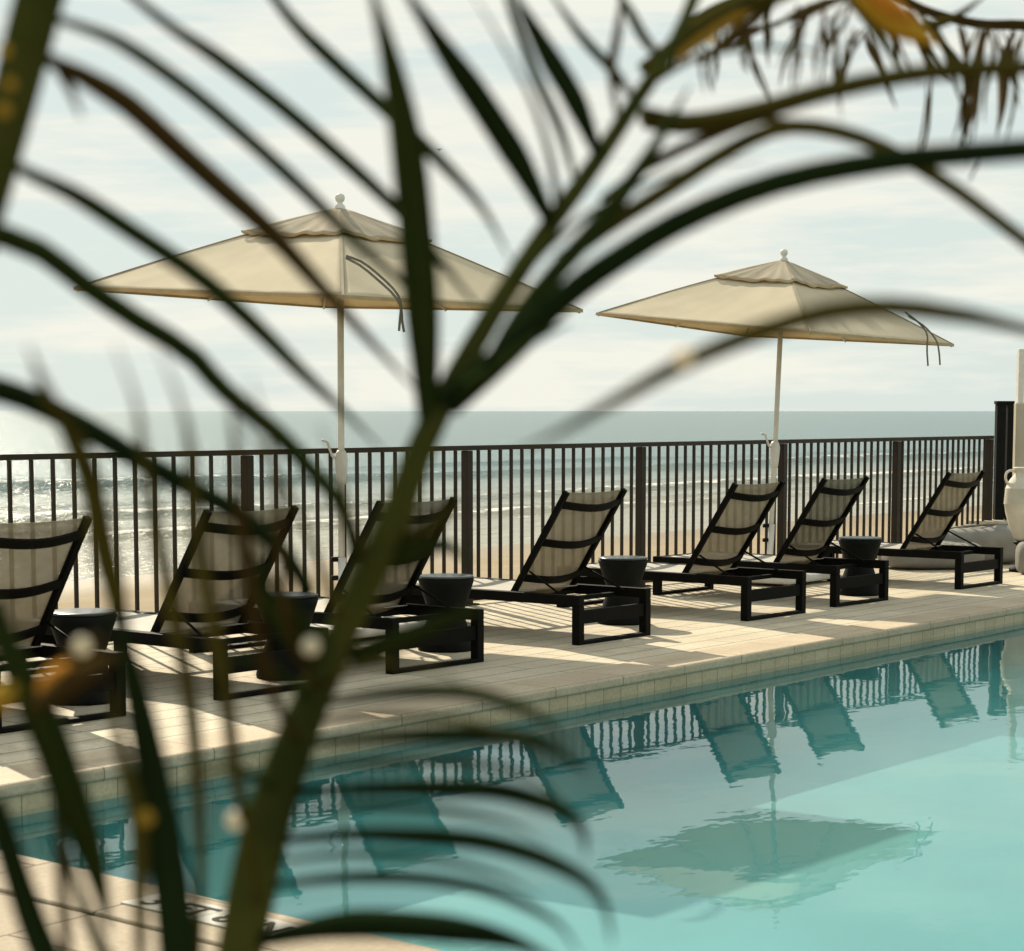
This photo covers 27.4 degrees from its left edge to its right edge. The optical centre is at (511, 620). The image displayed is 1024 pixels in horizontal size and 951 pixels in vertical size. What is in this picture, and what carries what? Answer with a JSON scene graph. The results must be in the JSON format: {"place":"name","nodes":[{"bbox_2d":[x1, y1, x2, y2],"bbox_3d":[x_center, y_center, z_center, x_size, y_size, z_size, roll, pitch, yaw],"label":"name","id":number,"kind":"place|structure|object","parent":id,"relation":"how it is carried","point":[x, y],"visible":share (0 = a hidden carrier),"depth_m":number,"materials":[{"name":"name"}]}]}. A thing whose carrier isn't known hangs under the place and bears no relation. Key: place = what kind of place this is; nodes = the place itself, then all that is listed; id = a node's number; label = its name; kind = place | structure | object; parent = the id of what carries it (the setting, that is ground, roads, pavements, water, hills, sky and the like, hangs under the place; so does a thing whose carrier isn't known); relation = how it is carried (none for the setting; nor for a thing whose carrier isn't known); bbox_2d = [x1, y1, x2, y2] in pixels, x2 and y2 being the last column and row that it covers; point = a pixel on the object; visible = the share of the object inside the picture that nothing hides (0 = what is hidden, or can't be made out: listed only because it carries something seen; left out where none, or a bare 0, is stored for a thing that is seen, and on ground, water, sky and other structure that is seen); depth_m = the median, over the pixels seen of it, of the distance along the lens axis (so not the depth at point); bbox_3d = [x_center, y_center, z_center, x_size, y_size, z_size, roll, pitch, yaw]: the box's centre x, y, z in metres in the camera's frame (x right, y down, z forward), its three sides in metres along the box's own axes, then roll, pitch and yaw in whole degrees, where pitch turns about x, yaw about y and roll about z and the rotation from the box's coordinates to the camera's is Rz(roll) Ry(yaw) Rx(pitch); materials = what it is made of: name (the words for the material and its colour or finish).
{"place":"outdoors","nodes":[
{"label":"outdoors","id":0,"kind":"place"},
{"bbox_2d":[0,893,216,950],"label":"deck","id":1,"kind":"structure","parent":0,"point":[120,937],"depth_m":5.66,"materials":[{"name":"beige stone"}]},
{"bbox_2d":[0,344,319,950],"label":"palm plant","id":2,"kind":"object","parent":1,"relation":"on","point":[158,853],"visible":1,"depth_m":0.86,"materials":[{"name":"green plant"}]},
{"bbox_2d":[0,0,511,600],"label":"palm plant","id":3,"kind":"object","parent":1,"relation":"on","point":[28,58],"visible":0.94,"depth_m":0.96,"materials":[{"name":"green plant"}]},
{"bbox_2d":[176,0,1023,950],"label":"palm plant","id":4,"kind":"object","parent":1,"relation":"on","point":[540,310],"visible":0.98,"depth_m":0.97,"materials":[{"name":"green plant"}]},
{"bbox_2d":[637,0,1023,180],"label":"palm plant","id":5,"kind":"object","parent":1,"relation":"on","point":[895,20],"visible":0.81,"depth_m":1.69,"materials":[{"name":"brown plant"}]},
{"bbox_2d":[0,411,994,580],"bbox_3d":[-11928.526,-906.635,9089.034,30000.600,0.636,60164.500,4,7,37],"label":"sea","id":6,"kind":"structure","parent":0,"point":[21,432],"depth_m":108.62,"materials":[{"name":"liquid"}]},
{"bbox_2d":[0,562,1023,767],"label":"pool deck","id":7,"kind":"structure","parent":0,"point":[523,641],"depth_m":12.71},
{"bbox_2d":[0,516,125,733],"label":"sun lounger","id":8,"kind":"object","parent":7,"relation":"on","point":[37,560],"visible":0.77,"depth_m":9.61,"materials":[{"name":"black metal"}]},
{"bbox_2d":[50,608,112,705],"bbox_3d":[-2.075,0.170,10.155,0.336,0.440,0.336,0,6,0],"label":"side table","id":9,"kind":"object","parent":7,"relation":"on","point":[74,623],"visible":0.5,"depth_m":10.02,"materials":[{"name":"plastic"}]},
{"bbox_2d":[35,506,325,700],"bbox_3d":[-1.803,-0.150,10.937,1.615,0.922,0.755,5,7,39],"label":"sun lounger","id":10,"kind":"object","parent":7,"relation":"on","point":[149,628],"visible":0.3,"depth_m":10.56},
{"bbox_2d":[256,592,318,680],"bbox_3d":[-1.186,0.077,11.087,0.336,0.440,0.336,-5,7,-40],"label":"side table","id":11,"kind":"object","parent":7,"relation":"on","point":[307,607],"visible":0.23,"depth_m":10.98,"materials":[{"name":"plastic"}]},
{"bbox_2d":[189,497,483,674],"bbox_3d":[-1.019,-0.252,11.960,1.615,0.922,0.755,5,7,39],"label":"sun lounger","id":12,"kind":"object","parent":7,"relation":"on","point":[399,585],"visible":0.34,"depth_m":11.71,"materials":[{"name":"black metal"}]},
{"bbox_2d":[98,193,582,637],"bbox_3d":[-1.101,-1.327,13.401,2.404,2.770,2.294,4,7,38],"label":"patio umbrella","id":13,"kind":"object","parent":7,"relation":"on","point":[250,265],"visible":0.66,"depth_m":12.92,"materials":[{"name":"fabric"}]},
{"bbox_2d":[418,573,473,652],"bbox_3d":[-0.388,-0.049,12.353,0.336,0.440,0.336,1,6,10],"label":"side table","id":14,"kind":"object","parent":7,"relation":"on","point":[452,589],"visible":0.7,"depth_m":12.23,"materials":[{"name":"plastic"}]},
{"bbox_2d":[0,436,993,612],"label":"metal fence","id":15,"kind":"object","parent":7,"relation":"on","point":[896,475],"visible":0.42,"depth_m":16.55,"materials":[{"name":"brown metal"}]},
{"bbox_2d":[0,596,1023,798],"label":"pool coping","id":16,"kind":"object","parent":7,"relation":"on","point":[28,778],"depth_m":10.84,"materials":[{"name":"stone"}]},
{"bbox_2d":[407,488,650,645],"bbox_3d":[0.004,-0.390,13.337,1.615,0.922,0.755,5,7,38],"label":"sun lounger","id":17,"kind":"object","parent":7,"relation":"on","point":[565,546],"visible":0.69,"depth_m":12.99,"materials":[{"name":"black metal"}]},
{"bbox_2d":[598,555,647,625],"bbox_3d":[0.734,-0.204,13.900,0.336,0.440,0.336,-3,7,-30],"label":"side table","id":18,"kind":"object","parent":7,"relation":"on","point":[625,570],"visible":0.7,"depth_m":13.78,"materials":[{"name":"plastic"}]},
{"bbox_2d":[556,480,805,620],"bbox_3d":[1.182,-0.535,14.790,1.615,0.922,0.755,5,7,39],"label":"sun lounger","id":19,"kind":"object","parent":7,"relation":"on","point":[731,530],"visible":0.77,"depth_m":14.45,"materials":[{"name":"black metal"}]},
{"bbox_2d":[653,476,888,606],"bbox_3d":[1.937,-0.635,15.791,1.615,0.922,0.755,5,7,39],"label":"sun lounger","id":20,"kind":"object","parent":7,"relation":"on","point":[819,523],"visible":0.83,"depth_m":15.46,"materials":[{"name":"black metal"}]},
{"bbox_2d":[596,249,953,584],"bbox_3d":[2.211,-1.703,17.388,2.208,2.724,2.122,5,8,42],"label":"patio umbrella","id":21,"kind":"object","parent":7,"relation":"on","point":[728,302],"visible":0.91,"depth_m":17.02,"materials":[{"name":"fabric"}]},
{"bbox_2d":[838,536,881,595],"bbox_3d":[2.661,-0.422,16.077,0.336,0.440,0.336,2,6,19],"label":"side table","id":22,"kind":"object","parent":7,"relation":"on","point":[864,547],"visible":0.69,"depth_m":15.96,"materials":[{"name":"plastic"}]},
{"bbox_2d":[823,470,1002,589],"bbox_3d":[3.134,-0.784,17.281,1.615,0.922,0.755,5,7,38],"label":"sun lounger","id":23,"kind":"object","parent":7,"relation":"on","point":[941,512],"visible":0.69,"depth_m":16.91,"materials":[{"name":"black metal"}]},
{"bbox_2d":[877,541,984,568],"bbox_3d":[3.753,-0.593,18.804,0.916,0.237,0.602,-1,6,-8],"label":"bean bag","id":24,"kind":"object","parent":7,"relation":"on","point":[913,563],"visible":0.5,"depth_m":18.54,"materials":[{"name":"grey fabric"}]},
{"bbox_2d":[943,523,1016,562],"bbox_3d":[4.260,-0.721,19.418,1.039,0.371,0.683,-1,6,-10],"label":"bean bag","id":25,"kind":"object","parent":7,"relation":"on","point":[994,535],"visible":0.32,"depth_m":19.13,"materials":[{"name":"grey fabric"}]},
{"bbox_2d":[969,519,1007,523],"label":"stone plinth","id":26,"kind":"structure","parent":7,"relation":"on","point":[1004,521],"depth_m":21.19,"materials":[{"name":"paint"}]},
{"bbox_2d":[993,401,1014,519],"bbox_3d":[4.991,-1.632,21.344,0.187,1.201,0.090,-1,6,-6],"label":"louvre screen","id":27,"kind":"object","parent":26,"relation":"on","point":[1003,438],"visible":0.94,"depth_m":21.30,"materials":[{"name":"black metal"}]},
{"bbox_2d":[1009,541,1022,572],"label":"urn stand","id":28,"kind":"object","parent":7,"relation":"on","point":[1012,569],"visible":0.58,"depth_m":18.33,"materials":[{"name":"black stone"}]},
{"bbox_2d":[1004,467,1023,541],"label":"clay urn","id":29,"kind":"object","parent":28,"relation":"on","point":[1014,501],"visible":1,"depth_m":18.24,"materials":[{"name":"white ceramic"}]},
{"bbox_2d":[1015,542,1023,573],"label":"bean bag","id":30,"kind":"object","parent":7,"relation":"on","point":[1019,558],"visible":1,"depth_m":18.03,"materials":[{"name":"white fabric"}]},
{"bbox_2d":[0,0,1023,410],"label":"sky","id":31,"kind":"structure","parent":0,"point":[899,234],"materials":[{"name":"white"}]},
{"bbox_2d":[58,505,992,611],"bbox_3d":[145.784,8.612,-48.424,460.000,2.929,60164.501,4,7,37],"label":"beach sand","id":32,"kind":"structure","parent":0,"point":[87,593],"depth_m":34.87,"materials":[{"name":"beige sand"}]},
{"bbox_2d":[108,664,1023,894],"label":"pool wall","id":33,"kind":"structure","parent":0,"point":[571,785],"depth_m":11.49,"materials":[{"name":"paint"}]},
{"bbox_2d":[12,645,1023,873],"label":"pool wall","id":34,"kind":"structure","parent":33,"relation":"on","point":[601,732],"depth_m":11.00,"materials":[{"name":"tile"}]},
{"bbox_2d":[6,613,1023,817],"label":"pool tile band","id":35,"kind":"object","parent":34,"relation":"attached to","point":[27,804],"depth_m":10.94,"materials":[{"name":"beige tile"}]},
{"bbox_2d":[205,689,1023,950],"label":"pool floor","id":36,"kind":"structure","parent":0,"point":[906,834],"depth_m":9.44,"materials":[{"name":"paint"}]},
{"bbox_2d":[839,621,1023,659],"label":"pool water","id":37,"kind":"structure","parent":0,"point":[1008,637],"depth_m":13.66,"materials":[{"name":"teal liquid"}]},
{"bbox_2d":[1012,349,1023,476],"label":"plaster wall","id":38,"kind":"structure","parent":0,"point":[1018,443],"depth_m":21.54,"materials":[{"name":"paint"}]},
{"label":"pool wall","id":39,"kind":"structure","parent":0,"visible":0},
{"label":"pool tile band","id":40,"kind":"structure","parent":39,"relation":"on","visible":0},
{"bbox_2d":[0,856,440,950],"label":"pool coping","id":41,"kind":"object","parent":40,"relation":"on","point":[43,876],"depth_m":5.89,"materials":[{"name":"beige stone"}]},
{"bbox_2d":[120,895,288,927],"bbox_3d":[-0.837,0.814,5.831,0.604,0.006,0.148,5,8,41],"label":"depth marker","id":42,"kind":"object","parent":41,"relation":"on","point":[213,914],"visible":0.19,"depth_m":5.83,"materials":[{"name":"tile"}]}
]}

